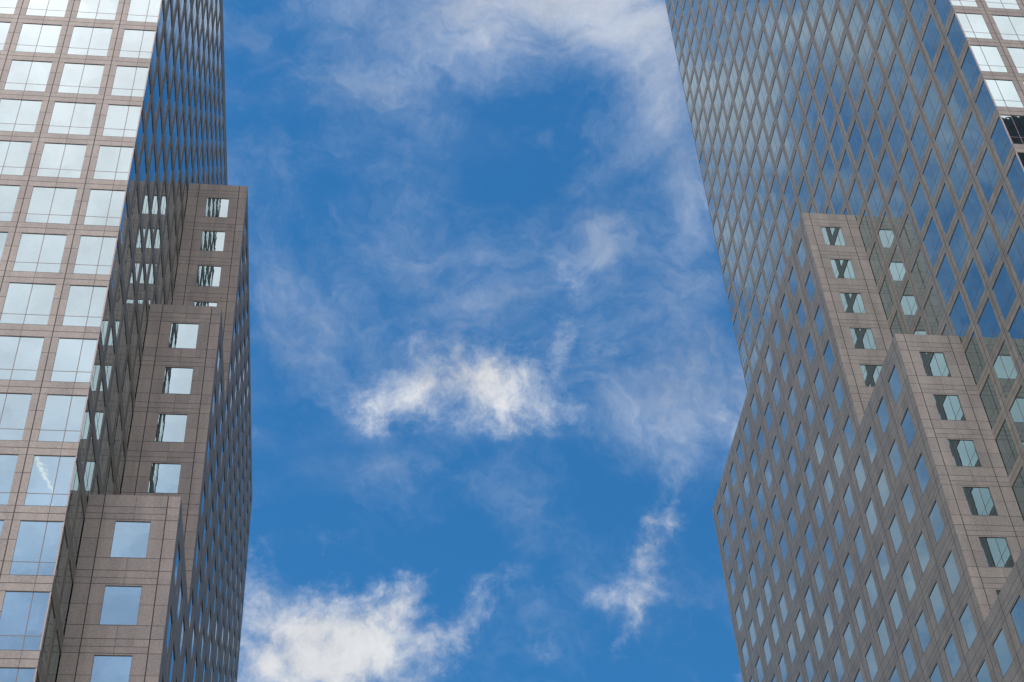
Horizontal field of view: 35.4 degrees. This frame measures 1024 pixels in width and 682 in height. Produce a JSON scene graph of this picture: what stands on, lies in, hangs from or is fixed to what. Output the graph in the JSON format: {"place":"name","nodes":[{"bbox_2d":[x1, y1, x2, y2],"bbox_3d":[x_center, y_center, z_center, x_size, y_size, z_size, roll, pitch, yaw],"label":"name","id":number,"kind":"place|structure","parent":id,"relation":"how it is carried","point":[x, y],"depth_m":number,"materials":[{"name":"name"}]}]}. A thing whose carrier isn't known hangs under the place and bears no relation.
{"place":"outdoors","nodes":[
{"label":"outdoors","id":0,"kind":"place"},
{"bbox_2d":[0,0,251,681],"bbox_3d":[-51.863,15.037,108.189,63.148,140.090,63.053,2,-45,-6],"label":"office tower","id":1,"kind":"structure","parent":0,"point":[125,454],"depth_m":94.24,"materials":[{"name":"stone"}]},
{"bbox_2d":[0,454,17,504],"bbox_3d":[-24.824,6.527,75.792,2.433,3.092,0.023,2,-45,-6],"label":"window","id":2,"kind":"structure","parent":1,"relation":"in","point":[8,463],"depth_m":76.10,"materials":[{"name":"blue glass"}]},
{"bbox_2d":[0,185,19,220],"bbox_3d":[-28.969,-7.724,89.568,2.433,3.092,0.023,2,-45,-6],"label":"window","id":3,"kind":"structure","parent":1,"relation":"in","point":[8,194],"depth_m":89.82,"materials":[{"name":"white glass"}]},
{"bbox_2d":[0,393,31,439],"bbox_3d":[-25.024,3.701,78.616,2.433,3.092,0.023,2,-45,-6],"label":"window","id":4,"kind":"structure","parent":1,"relation":"in","point":[14,408],"depth_m":78.78,"materials":[{"name":"white glass"}]},
{"bbox_2d":[0,141,31,174],"bbox_3d":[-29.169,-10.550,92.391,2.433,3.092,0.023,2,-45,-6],"label":"window","id":5,"kind":"structure","parent":1,"relation":"in","point":[13,154],"depth_m":92.53,"materials":[{"name":"white glass"}]},
{"bbox_2d":[0,668,36,681],"bbox_3d":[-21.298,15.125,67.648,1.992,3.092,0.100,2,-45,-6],"label":"window","id":6,"kind":"structure","parent":1,"relation":"in","point":[6,674],"depth_m":68.51,"materials":[{"name":"blue glass"}]},
{"bbox_2d":[0,99,41,131],"bbox_3d":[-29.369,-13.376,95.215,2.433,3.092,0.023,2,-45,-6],"label":"window","id":7,"kind":"structure","parent":1,"relation":"in","point":[15,115],"depth_m":95.28,"materials":[{"name":"white glass"}]},
{"bbox_2d":[0,336,43,380],"bbox_3d":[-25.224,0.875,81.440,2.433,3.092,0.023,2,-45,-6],"label":"window","id":8,"kind":"structure","parent":1,"relation":"in","point":[19,356],"depth_m":81.52,"materials":[{"name":"white glass"}]},
{"bbox_2d":[0,591,50,650],"bbox_3d":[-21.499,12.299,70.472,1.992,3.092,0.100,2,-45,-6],"label":"window","id":9,"kind":"structure","parent":1,"relation":"in","point":[23,614],"depth_m":70.48,"materials":[{"name":"blue glass"}]},
{"bbox_2d":[0,283,55,324],"bbox_3d":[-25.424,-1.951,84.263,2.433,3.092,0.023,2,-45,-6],"label":"window","id":10,"kind":"structure","parent":1,"relation":"in","point":[25,303],"depth_m":84.25,"materials":[{"name":"white glass"}]},
{"bbox_2d":[4,60,51,91],"bbox_3d":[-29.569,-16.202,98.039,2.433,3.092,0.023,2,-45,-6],"label":"window","id":11,"kind":"structure","parent":1,"relation":"in","point":[22,75],"depth_m":98.04,"materials":[{"name":"white glass"}]},
{"bbox_2d":[9,521,64,575],"bbox_3d":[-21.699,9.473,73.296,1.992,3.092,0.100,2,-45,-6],"label":"window","id":12,"kind":"structure","parent":1,"relation":"in","point":[37,544],"depth_m":73.27,"materials":[{"name":"blue glass"}]},
{"bbox_2d":[15,23,61,52],"bbox_3d":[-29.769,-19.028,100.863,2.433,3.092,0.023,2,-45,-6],"label":"window","id":13,"kind":"structure","parent":1,"relation":"in","point":[41,38],"depth_m":100.86,"materials":[{"name":"white glass"}]},
{"bbox_2d":[13,233,66,272],"bbox_3d":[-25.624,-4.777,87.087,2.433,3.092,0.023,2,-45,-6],"label":"window","id":14,"kind":"structure","parent":1,"relation":"in","point":[36,252],"depth_m":87.07,"materials":[{"name":"white glass"}]},
{"bbox_2d":[39,595,54,672],"bbox_3d":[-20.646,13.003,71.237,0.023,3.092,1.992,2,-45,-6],"label":"window","id":15,"kind":"structure","parent":1,"relation":"in","point":[47,636],"depth_m":71.31,"materials":[{"name":"glass"}]},
{"bbox_2d":[26,0,68,16],"bbox_3d":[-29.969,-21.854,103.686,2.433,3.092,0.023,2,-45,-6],"label":"window","id":16,"kind":"structure","parent":1,"relation":"in","point":[55,8],"depth_m":103.28,"materials":[{"name":"white glass"}]},
{"bbox_2d":[24,455,76,507],"bbox_3d":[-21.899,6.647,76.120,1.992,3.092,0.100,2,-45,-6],"label":"window","id":17,"kind":"structure","parent":1,"relation":"in","point":[50,480],"depth_m":76.10,"materials":[{"name":"blue glass"}]},
{"bbox_2d":[25,187,76,223],"bbox_3d":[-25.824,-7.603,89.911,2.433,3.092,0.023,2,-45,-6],"label":"window","id":18,"kind":"structure","parent":1,"relation":"in","point":[47,204],"depth_m":89.90,"materials":[{"name":"white glass"}]},
{"bbox_2d":[47,631,60,681],"bbox_3d":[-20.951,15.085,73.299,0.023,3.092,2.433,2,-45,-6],"label":"window","id":19,"kind":"structure","parent":1,"relation":"in","point":[56,655],"depth_m":73.57,"materials":[{"name":"grey glass"}]},
{"bbox_2d":[53,521,67,597],"bbox_3d":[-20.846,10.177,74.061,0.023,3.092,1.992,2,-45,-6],"label":"window","id":20,"kind":"structure","parent":1,"relation":"in","point":[63,547],"depth_m":74.15,"materials":[{"name":"grey glass"}]},
{"bbox_2d":[36,143,86,177],"bbox_3d":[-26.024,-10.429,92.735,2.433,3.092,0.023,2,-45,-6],"label":"window","id":21,"kind":"structure","parent":1,"relation":"in","point":[57,160],"depth_m":92.73,"materials":[{"name":"white glass"}]},
{"bbox_2d":[38,395,87,443],"bbox_3d":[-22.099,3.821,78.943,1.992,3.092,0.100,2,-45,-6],"label":"window","id":22,"kind":"structure","parent":1,"relation":"in","point":[62,417],"depth_m":78.91,"materials":[{"name":"white glass"}]},
{"bbox_2d":[60,560,72,634],"bbox_3d":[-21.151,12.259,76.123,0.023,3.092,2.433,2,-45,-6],"label":"window","id":23,"kind":"structure","parent":1,"relation":"in","point":[68,587],"depth_m":76.15,"materials":[{"name":"grey glass"}]},
{"bbox_2d":[47,102,95,134],"bbox_3d":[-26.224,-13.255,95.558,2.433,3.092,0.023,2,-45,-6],"label":"window","id":24,"kind":"structure","parent":1,"relation":"in","point":[66,117],"depth_m":95.55,"materials":[{"name":"white glass"}]},
{"bbox_2d":[66,457,78,528],"bbox_3d":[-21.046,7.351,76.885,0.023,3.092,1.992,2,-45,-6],"label":"window","id":25,"kind":"structure","parent":1,"relation":"in","point":[75,483],"depth_m":76.96,"materials":[{"name":"grey glass"}]},
{"bbox_2d":[50,338,98,382],"bbox_3d":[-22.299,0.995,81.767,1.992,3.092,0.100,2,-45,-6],"label":"window","id":26,"kind":"structure","parent":1,"relation":"in","point":[74,358],"depth_m":81.76,"materials":[{"name":"white glass"}]},
{"bbox_2d":[72,498,84,566],"bbox_3d":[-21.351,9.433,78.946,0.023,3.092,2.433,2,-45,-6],"label":"window","id":27,"kind":"structure","parent":1,"relation":"in","point":[80,520],"depth_m":78.97,"materials":[{"name":"grey glass"}]},
{"bbox_2d":[58,63,104,93],"bbox_3d":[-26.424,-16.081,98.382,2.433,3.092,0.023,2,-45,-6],"label":"window","id":28,"kind":"structure","parent":1,"relation":"in","point":[75,78],"depth_m":98.38,"materials":[{"name":"white glass"}]},
{"bbox_2d":[78,398,90,466],"bbox_3d":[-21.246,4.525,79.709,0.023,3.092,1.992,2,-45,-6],"label":"window","id":29,"kind":"structure","parent":1,"relation":"in","point":[86,424],"depth_m":79.81,"materials":[{"name":"grey glass"}]},
{"bbox_2d":[62,285,108,326],"bbox_3d":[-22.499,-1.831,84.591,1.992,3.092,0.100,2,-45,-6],"label":"window","id":30,"kind":"structure","parent":1,"relation":"in","point":[85,305],"depth_m":84.58,"materials":[{"name":"white glass"}]},
{"bbox_2d":[84,437,94,503],"bbox_3d":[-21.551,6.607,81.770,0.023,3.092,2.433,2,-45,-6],"label":"window","id":31,"kind":"structure","parent":1,"relation":"in","point":[90,466],"depth_m":81.88,"materials":[{"name":"grey glass"}]},
{"bbox_2d":[67,26,112,55],"bbox_3d":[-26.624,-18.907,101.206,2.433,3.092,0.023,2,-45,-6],"label":"window","id":32,"kind":"structure","parent":1,"relation":"in","point":[93,41],"depth_m":101.20,"materials":[{"name":"white glass"}]},
{"bbox_2d":[73,236,117,274],"bbox_3d":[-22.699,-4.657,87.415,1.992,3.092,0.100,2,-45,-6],"label":"window","id":33,"kind":"structure","parent":1,"relation":"in","point":[95,253],"depth_m":87.39,"materials":[{"name":"white glass"}]},
{"bbox_2d":[76,0,118,19],"bbox_3d":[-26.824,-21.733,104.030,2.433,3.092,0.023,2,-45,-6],"label":"window","id":34,"kind":"structure","parent":1,"relation":"in","point":[90,9],"depth_m":103.73,"materials":[{"name":"white glass"}]},
{"bbox_2d":[95,381,104,445],"bbox_3d":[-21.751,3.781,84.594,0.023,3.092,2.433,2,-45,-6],"label":"window","id":35,"kind":"structure","parent":1,"relation":"in","point":[100,410],"depth_m":84.70,"materials":[{"name":"grey glass"}]},
{"bbox_2d":[83,189,125,225],"bbox_3d":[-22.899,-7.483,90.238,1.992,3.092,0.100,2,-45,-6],"label":"window","id":36,"kind":"structure","parent":1,"relation":"in","point":[104,207],"depth_m":90.22,"materials":[{"name":"white glass"}]},
{"bbox_2d":[99,418,109,484],"bbox_3d":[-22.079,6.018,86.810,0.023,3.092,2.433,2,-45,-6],"label":"window","id":37,"kind":"structure","parent":1,"relation":"in","point":[105,443],"depth_m":86.93,"materials":[{"name":"grey glass"}]},
{"bbox_2d":[93,146,134,180],"bbox_3d":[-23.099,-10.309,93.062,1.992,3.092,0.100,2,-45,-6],"label":"window","id":38,"kind":"structure","parent":1,"relation":"in","point":[113,162],"depth_m":93.05,"materials":[{"name":"white glass"}]},
{"bbox_2d":[102,105,141,137],"bbox_3d":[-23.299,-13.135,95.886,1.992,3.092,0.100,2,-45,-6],"label":"window","id":39,"kind":"structure","parent":1,"relation":"in","point":[121,120],"depth_m":95.87,"materials":[{"name":"white glass"}]},
{"bbox_2d":[111,66,149,96],"bbox_3d":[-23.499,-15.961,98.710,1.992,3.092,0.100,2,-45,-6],"label":"window","id":40,"kind":"structure","parent":1,"relation":"in","point":[128,81],"depth_m":98.70,"materials":[{"name":"white glass"}]},
{"bbox_2d":[119,29,155,58],"bbox_3d":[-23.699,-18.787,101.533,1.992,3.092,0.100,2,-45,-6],"label":"window","id":41,"kind":"structure","parent":1,"relation":"in","point":[135,43],"depth_m":101.53,"materials":[{"name":"white glass"}]},
{"bbox_2d":[126,0,161,22],"bbox_3d":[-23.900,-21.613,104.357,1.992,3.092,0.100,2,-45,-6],"label":"window","id":42,"kind":"structure","parent":1,"relation":"in","point":[139,10],"depth_m":104.16,"materials":[{"name":"white glass"}]},
{"bbox_2d":[223,0,746,681],"label":"sky","id":43,"kind":"structure","parent":0,"point":[499,390],"materials":[{"name":"blue"}]},
{"bbox_2d":[665,0,1023,681],"bbox_3d":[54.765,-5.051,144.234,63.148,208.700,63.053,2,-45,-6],"label":"office tower","id":44,"kind":"structure","parent":0,"point":[861,163],"depth_m":123.16,"materials":[{"name":"stone"}]},
{"bbox_2d":[849,120,862,163],"bbox_3d":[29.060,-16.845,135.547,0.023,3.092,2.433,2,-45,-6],"label":"window","id":45,"kind":"structure","parent":44,"relation":"in","point":[855,140],"depth_m":135.59,"materials":[{"name":"blue glass"}]},
{"bbox_2d":[858,150,872,193],"bbox_3d":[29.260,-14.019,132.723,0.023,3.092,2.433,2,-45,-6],"label":"window","id":46,"kind":"structure","parent":44,"relation":"in","point":[865,171],"depth_m":132.77,"materials":[{"name":"blue glass"}]},
{"bbox_2d":[858,90,872,132],"bbox_3d":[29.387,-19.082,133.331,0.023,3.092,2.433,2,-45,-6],"label":"window","id":47,"kind":"structure","parent":44,"relation":"in","point":[865,110],"depth_m":133.39,"materials":[{"name":"blue glass"}]},
{"bbox_2d":[858,31,872,72],"bbox_3d":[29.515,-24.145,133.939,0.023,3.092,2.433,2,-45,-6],"label":"window","id":48,"kind":"structure","parent":44,"relation":"in","point":[865,50],"depth_m":133.98,"materials":[{"name":"blue glass"}]},
{"bbox_2d":[868,180,882,225],"bbox_3d":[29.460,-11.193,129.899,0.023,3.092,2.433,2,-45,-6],"label":"window","id":49,"kind":"structure","parent":44,"relation":"in","point":[875,202],"depth_m":129.95,"materials":[{"name":"blue glass"}]},
{"bbox_2d":[868,119,882,163],"bbox_3d":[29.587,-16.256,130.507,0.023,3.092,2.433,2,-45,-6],"label":"window","id":50,"kind":"structure","parent":44,"relation":"in","point":[875,141],"depth_m":130.55,"materials":[{"name":"blue glass"}]},
{"bbox_2d":[868,59,882,101],"bbox_3d":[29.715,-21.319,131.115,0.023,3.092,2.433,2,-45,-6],"label":"window","id":51,"kind":"structure","parent":44,"relation":"in","point":[875,78],"depth_m":131.16,"materials":[{"name":"blue glass"}]},
{"bbox_2d":[868,0,882,40],"bbox_3d":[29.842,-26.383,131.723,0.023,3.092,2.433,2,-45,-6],"label":"window","id":52,"kind":"structure","parent":44,"relation":"in","point":[875,18],"depth_m":131.77,"materials":[{"name":"blue glass"}]},
{"bbox_2d":[869,242,882,285],"bbox_3d":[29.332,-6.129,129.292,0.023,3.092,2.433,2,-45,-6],"label":"window","id":53,"kind":"structure","parent":44,"relation":"in","point":[875,261],"depth_m":129.22,"materials":[{"name":"grey glass"}]},
{"bbox_2d":[878,25,892,70],"bbox_3d":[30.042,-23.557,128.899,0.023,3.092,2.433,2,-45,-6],"label":"window","id":54,"kind":"structure","parent":44,"relation":"in","point":[885,48],"depth_m":128.92,"materials":[{"name":"blue glass"}]},
{"bbox_2d":[878,213,893,257],"bbox_3d":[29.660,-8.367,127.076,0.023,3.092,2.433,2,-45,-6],"label":"window","id":55,"kind":"structure","parent":44,"relation":"in","point":[885,234],"depth_m":127.13,"materials":[{"name":"grey glass"}]},
{"bbox_2d":[878,149,893,194],"bbox_3d":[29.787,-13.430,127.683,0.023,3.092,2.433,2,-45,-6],"label":"window","id":56,"kind":"structure","parent":44,"relation":"in","point":[885,171],"depth_m":127.72,"materials":[{"name":"blue glass"}]},
{"bbox_2d":[878,87,893,132],"bbox_3d":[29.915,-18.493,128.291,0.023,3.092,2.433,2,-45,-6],"label":"window","id":57,"kind":"structure","parent":44,"relation":"in","point":[885,110],"depth_m":128.31,"materials":[{"name":"blue glass"}]},
{"bbox_2d":[879,276,893,319],"bbox_3d":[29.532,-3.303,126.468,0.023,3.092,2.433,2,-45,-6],"label":"window","id":58,"kind":"structure","parent":44,"relation":"in","point":[886,296],"depth_m":126.38,"materials":[{"name":"grey glass"}]},
{"bbox_2d":[888,0,903,36],"bbox_3d":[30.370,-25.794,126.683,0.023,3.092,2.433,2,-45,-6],"label":"window","id":59,"kind":"structure","parent":44,"relation":"in","point":[896,13],"depth_m":126.69,"materials":[{"name":"blue glass"}]},
{"bbox_2d":[888,117,904,163],"bbox_3d":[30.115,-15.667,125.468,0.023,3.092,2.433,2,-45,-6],"label":"window","id":60,"kind":"structure","parent":44,"relation":"in","point":[896,140],"depth_m":125.49,"materials":[{"name":"blue glass"}]},
{"bbox_2d":[888,54,904,100],"bbox_3d":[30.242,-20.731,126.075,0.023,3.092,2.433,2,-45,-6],"label":"window","id":61,"kind":"structure","parent":44,"relation":"in","point":[896,76],"depth_m":126.14,"materials":[{"name":"blue glass"}]},
{"bbox_2d":[889,181,904,227],"bbox_3d":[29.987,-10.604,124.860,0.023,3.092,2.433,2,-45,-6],"label":"window","id":62,"kind":"structure","parent":44,"relation":"in","point":[896,203],"depth_m":124.91,"materials":[{"name":"blue glass"}]},
{"bbox_2d":[889,246,905,292],"bbox_3d":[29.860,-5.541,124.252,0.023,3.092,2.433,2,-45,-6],"label":"window","id":63,"kind":"structure","parent":44,"relation":"in","point":[897,270],"depth_m":124.30,"materials":[{"name":"grey glass"}]},
{"bbox_2d":[899,20,915,67],"bbox_3d":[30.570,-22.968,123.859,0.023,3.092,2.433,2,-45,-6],"label":"window","id":64,"kind":"structure","parent":44,"relation":"in","point":[907,43],"depth_m":123.88,"materials":[{"name":"blue glass"}]},
{"bbox_2d":[899,84,916,130],"bbox_3d":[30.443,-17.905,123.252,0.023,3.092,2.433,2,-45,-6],"label":"window","id":65,"kind":"structure","parent":44,"relation":"in","point":[907,108],"depth_m":123.29,"materials":[{"name":"blue glass"}]},
{"bbox_2d":[900,215,916,263],"bbox_3d":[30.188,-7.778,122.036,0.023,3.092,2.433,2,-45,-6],"label":"window","id":66,"kind":"structure","parent":44,"relation":"in","point":[908,238],"depth_m":122.08,"materials":[{"name":"grey glass"}]},
{"bbox_2d":[900,150,916,196],"bbox_3d":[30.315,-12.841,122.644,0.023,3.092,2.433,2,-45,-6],"label":"window","id":67,"kind":"structure","parent":44,"relation":"in","point":[908,173],"depth_m":122.67,"materials":[{"name":"blue glass"}]},
{"bbox_2d":[900,280,917,328],"bbox_3d":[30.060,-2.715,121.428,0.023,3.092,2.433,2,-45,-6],"label":"window","id":68,"kind":"structure","parent":44,"relation":"in","point":[909,307],"depth_m":121.45,"materials":[{"name":"grey glass"}]},
{"bbox_2d":[910,0,927,31],"bbox_3d":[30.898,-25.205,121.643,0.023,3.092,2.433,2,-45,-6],"label":"window","id":69,"kind":"structure","parent":44,"relation":"in","point":[918,10],"depth_m":121.63,"materials":[{"name":"blue glass"}]},
{"bbox_2d":[911,50,927,98],"bbox_3d":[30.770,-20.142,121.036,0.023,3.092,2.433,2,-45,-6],"label":"window","id":70,"kind":"structure","parent":44,"relation":"in","point":[919,73],"depth_m":121.10,"materials":[{"name":"blue glass"}]},
{"bbox_2d":[911,183,928,231],"bbox_3d":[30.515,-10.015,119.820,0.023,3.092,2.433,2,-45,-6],"label":"window","id":71,"kind":"structure","parent":44,"relation":"in","point":[920,207],"depth_m":119.86,"materials":[{"name":"blue glass"}]},
{"bbox_2d":[911,115,928,163],"bbox_3d":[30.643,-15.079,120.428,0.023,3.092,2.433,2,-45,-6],"label":"window","id":72,"kind":"structure","parent":44,"relation":"in","point":[919,139],"depth_m":120.45,"materials":[{"name":"blue glass"}]},
{"bbox_2d":[911,250,929,299],"bbox_3d":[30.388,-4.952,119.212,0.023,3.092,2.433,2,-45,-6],"label":"window","id":73,"kind":"structure","parent":44,"relation":"in","point":[920,274],"depth_m":119.25,"materials":[{"name":"grey glass"}]},
{"bbox_2d":[922,15,940,63],"bbox_3d":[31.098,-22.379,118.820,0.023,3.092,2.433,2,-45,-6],"label":"window","id":74,"kind":"structure","parent":44,"relation":"in","point":[931,38],"depth_m":118.87,"materials":[{"name":"blue glass"}]},
{"bbox_2d":[923,81,940,129],"bbox_3d":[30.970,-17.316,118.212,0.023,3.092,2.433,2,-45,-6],"label":"window","id":75,"kind":"structure","parent":44,"relation":"in","point":[932,105],"depth_m":118.23,"materials":[{"name":"blue glass"}]},
{"bbox_2d":[923,217,941,266],"bbox_3d":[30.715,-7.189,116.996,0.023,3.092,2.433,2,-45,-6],"label":"window","id":76,"kind":"structure","parent":44,"relation":"in","point":[932,241],"depth_m":117.03,"materials":[{"name":"blue glass"}]},
{"bbox_2d":[923,150,941,198],"bbox_3d":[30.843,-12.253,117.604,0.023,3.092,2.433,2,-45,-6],"label":"window","id":77,"kind":"structure","parent":44,"relation":"in","point":[932,174],"depth_m":117.66,"materials":[{"name":"blue glass"}]},
{"bbox_2d":[924,286,942,334],"bbox_3d":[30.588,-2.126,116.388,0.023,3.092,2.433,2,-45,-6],"label":"window","id":78,"kind":"structure","parent":44,"relation":"in","point":[933,312],"depth_m":116.43,"materials":[{"name":"grey glass"}]},
{"bbox_2d":[935,46,953,96],"bbox_3d":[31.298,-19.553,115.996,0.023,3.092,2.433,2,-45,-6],"label":"window","id":79,"kind":"structure","parent":44,"relation":"in","point":[944,70],"depth_m":116.03,"materials":[{"name":"blue glass"}]},
{"bbox_2d":[935,114,954,164],"bbox_3d":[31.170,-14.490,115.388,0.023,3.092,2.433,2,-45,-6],"label":"window","id":80,"kind":"structure","parent":44,"relation":"in","point":[945,139],"depth_m":115.41,"materials":[{"name":"blue glass"}]},
{"bbox_2d":[936,184,954,235],"bbox_3d":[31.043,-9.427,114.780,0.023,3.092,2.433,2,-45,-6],"label":"window","id":81,"kind":"structure","parent":44,"relation":"in","point":[945,209],"depth_m":114.82,"materials":[{"name":"blue glass"}]},
{"bbox_2d":[936,253,955,305],"bbox_3d":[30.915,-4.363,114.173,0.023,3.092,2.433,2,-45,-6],"label":"window","id":82,"kind":"structure","parent":44,"relation":"in","point":[945,278],"depth_m":114.21,"materials":[{"name":"blue glass"}]},
{"bbox_2d":[947,14,964,59],"bbox_3d":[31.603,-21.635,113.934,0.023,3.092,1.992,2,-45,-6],"label":"window","id":83,"kind":"structure","parent":44,"relation":"in","point":[956,37],"depth_m":114.00,"materials":[{"name":"blue glass"}]},
{"bbox_2d":[948,78,967,129],"bbox_3d":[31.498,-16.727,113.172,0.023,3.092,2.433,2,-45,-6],"label":"window","id":84,"kind":"structure","parent":44,"relation":"in","point":[958,103],"depth_m":113.21,"materials":[{"name":"blue glass"}]},
{"bbox_2d":[948,149,968,200],"bbox_3d":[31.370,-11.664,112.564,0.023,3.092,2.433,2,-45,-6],"label":"window","id":85,"kind":"structure","parent":44,"relation":"in","point":[958,174],"depth_m":112.60,"materials":[{"name":"blue glass"}]},
{"bbox_2d":[949,220,969,272],"bbox_3d":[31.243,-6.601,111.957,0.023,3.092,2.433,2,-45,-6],"label":"window","id":86,"kind":"structure","parent":44,"relation":"in","point":[959,246],"depth_m":112.00,"materials":[{"name":"blue glass"}]},
{"bbox_2d":[950,291,969,342],"bbox_3d":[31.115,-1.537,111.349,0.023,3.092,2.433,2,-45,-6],"label":"window","id":87,"kind":"structure","parent":44,"relation":"in","point":[960,320],"depth_m":111.38,"materials":[{"name":"blue glass"}]},
{"bbox_2d":[961,46,980,92],"bbox_3d":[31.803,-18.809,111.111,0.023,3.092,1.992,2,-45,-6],"label":"window","id":88,"kind":"structure","parent":44,"relation":"in","point":[970,70],"depth_m":111.17,"materials":[{"name":"blue glass"}]},
{"bbox_2d":[962,113,982,165],"bbox_3d":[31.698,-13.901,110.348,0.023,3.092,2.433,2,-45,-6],"label":"window","id":89,"kind":"structure","parent":44,"relation":"in","point":[972,138],"depth_m":110.37,"materials":[{"name":"blue glass"}]},
{"bbox_2d":[962,185,983,238],"bbox_3d":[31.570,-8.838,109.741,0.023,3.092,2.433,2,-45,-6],"label":"window","id":90,"kind":"structure","parent":44,"relation":"in","point":[973,212],"depth_m":109.78,"materials":[{"name":"blue glass"}]},
{"bbox_2d":[955,12,992,38],"bbox_3d":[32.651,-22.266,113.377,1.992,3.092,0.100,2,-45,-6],"label":"window","id":91,"kind":"structure","parent":44,"relation":"in","point":[973,25],"depth_m":113.37,"materials":[{"name":"white glass"}]},
{"bbox_2d":[963,258,984,311],"bbox_3d":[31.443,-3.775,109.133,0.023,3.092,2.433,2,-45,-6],"label":"window","id":92,"kind":"structure","parent":44,"relation":"in","point":[973,284],"depth_m":109.16,"materials":[{"name":"blue glass"}]},
{"bbox_2d":[965,333,984,383],"bbox_3d":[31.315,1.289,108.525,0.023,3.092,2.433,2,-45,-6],"label":"window","id":93,"kind":"structure","parent":44,"relation":"in","point":[974,356],"depth_m":108.44,"materials":[{"name":"grey glass"}]},
{"bbox_2d":[975,81,995,128],"bbox_3d":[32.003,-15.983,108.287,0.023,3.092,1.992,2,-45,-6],"label":"window","id":94,"kind":"structure","parent":44,"relation":"in","point":[984,102],"depth_m":108.34,"materials":[{"name":"blue glass"}]},
{"bbox_2d":[976,149,998,203],"bbox_3d":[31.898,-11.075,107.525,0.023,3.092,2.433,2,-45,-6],"label":"window","id":95,"kind":"structure","parent":44,"relation":"in","point":[987,175],"depth_m":107.55,"materials":[{"name":"blue glass"}]},
{"bbox_2d":[969,45,1007,71],"bbox_3d":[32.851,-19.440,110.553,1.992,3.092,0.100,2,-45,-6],"label":"window","id":96,"kind":"structure","parent":44,"relation":"in","point":[988,58],"depth_m":110.56,"materials":[{"name":"white glass"}]},
{"bbox_2d":[977,223,999,278],"bbox_3d":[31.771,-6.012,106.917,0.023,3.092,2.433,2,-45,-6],"label":"window","id":97,"kind":"structure","parent":44,"relation":"in","point":[988,251],"depth_m":106.95,"materials":[{"name":"blue glass"}]},
{"bbox_2d":[978,298,1000,354],"bbox_3d":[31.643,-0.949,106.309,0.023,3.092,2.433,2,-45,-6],"label":"window","id":98,"kind":"structure","parent":44,"relation":"in","point":[988,325],"depth_m":106.35,"materials":[{"name":"blue glass"}]},
{"bbox_2d":[980,375,1000,428],"bbox_3d":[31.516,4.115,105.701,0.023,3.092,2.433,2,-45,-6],"label":"window","id":99,"kind":"structure","parent":44,"relation":"in","point":[991,404],"depth_m":105.60,"materials":[{"name":"grey glass"}]},
{"bbox_2d":[991,115,1012,166],"bbox_3d":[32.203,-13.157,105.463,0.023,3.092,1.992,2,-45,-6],"label":"window","id":100,"kind":"structure","parent":44,"relation":"in","point":[1001,142],"depth_m":105.52,"materials":[{"name":"blue glass"}]},
{"bbox_2d":[991,187,1014,242],"bbox_3d":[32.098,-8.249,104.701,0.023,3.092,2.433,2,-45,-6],"label":"window","id":101,"kind":"structure","parent":44,"relation":"in","point":[1003,214],"depth_m":104.72,"materials":[{"name":"blue glass"}]},
{"bbox_2d":[984,79,1023,107],"bbox_3d":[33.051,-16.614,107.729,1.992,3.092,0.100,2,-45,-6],"label":"window","id":102,"kind":"structure","parent":44,"relation":"in","point":[1004,93],"depth_m":107.73,"materials":[{"name":"white glass"}]},
{"bbox_2d":[992,263,1015,320],"bbox_3d":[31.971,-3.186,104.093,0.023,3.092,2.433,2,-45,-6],"label":"window","id":103,"kind":"structure","parent":44,"relation":"in","point":[1004,292],"depth_m":104.11,"materials":[{"name":"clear glass"}]},
{"bbox_2d":[993,341,1016,399],"bbox_3d":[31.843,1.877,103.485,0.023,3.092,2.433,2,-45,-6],"label":"window","id":104,"kind":"structure","parent":44,"relation":"in","point":[1004,368],"depth_m":103.50,"materials":[{"name":"clear glass"}]},
{"bbox_2d":[995,419,1017,474],"bbox_3d":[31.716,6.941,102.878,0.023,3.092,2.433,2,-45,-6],"label":"window","id":105,"kind":"structure","parent":44,"relation":"in","point":[1004,440],"depth_m":102.80,"materials":[{"name":"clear glass"}]},
{"bbox_2d":[992,15,1023,40],"bbox_3d":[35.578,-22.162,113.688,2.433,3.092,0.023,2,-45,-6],"label":"window","id":106,"kind":"structure","parent":44,"relation":"in","point":[1010,27],"depth_m":113.79,"materials":[{"name":"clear glass"}]},
{"bbox_2d":[999,115,1023,143],"bbox_3d":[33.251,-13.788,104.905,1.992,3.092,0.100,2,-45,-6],"label":"window","id":107,"kind":"structure","parent":44,"relation":"in","point":[1014,125],"depth_m":105.03,"materials":[{"name":"clear glass"}]},
{"bbox_2d":[1007,155,1023,205],"bbox_3d":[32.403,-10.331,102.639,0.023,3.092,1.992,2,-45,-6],"label":"window","id":108,"kind":"structure","parent":44,"relation":"in","point":[1015,176],"depth_m":102.80,"materials":[{"name":"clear glass"}]},
{"bbox_2d":[1008,226,1023,285],"bbox_3d":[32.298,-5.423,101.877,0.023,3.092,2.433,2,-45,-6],"label":"window","id":109,"kind":"structure","parent":44,"relation":"in","point":[1016,251],"depth_m":102.15,"materials":[{"name":"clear glass"}]},
{"bbox_2d":[1009,305,1023,365],"bbox_3d":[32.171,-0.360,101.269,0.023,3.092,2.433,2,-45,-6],"label":"window","id":110,"kind":"structure","parent":44,"relation":"in","point":[1016,331],"depth_m":101.63,"materials":[{"name":"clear glass"}]},
{"bbox_2d":[1010,385,1023,446],"bbox_3d":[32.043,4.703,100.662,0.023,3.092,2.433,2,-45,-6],"label":"window","id":111,"kind":"structure","parent":44,"relation":"in","point":[1017,409],"depth_m":101.08,"materials":[{"name":"clear glass"}]},
{"bbox_2d":[1012,467,1023,520],"bbox_3d":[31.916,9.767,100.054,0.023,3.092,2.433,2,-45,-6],"label":"window","id":112,"kind":"structure","parent":44,"relation":"in","point":[1018,487],"depth_m":100.52,"materials":[{"name":"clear glass"}]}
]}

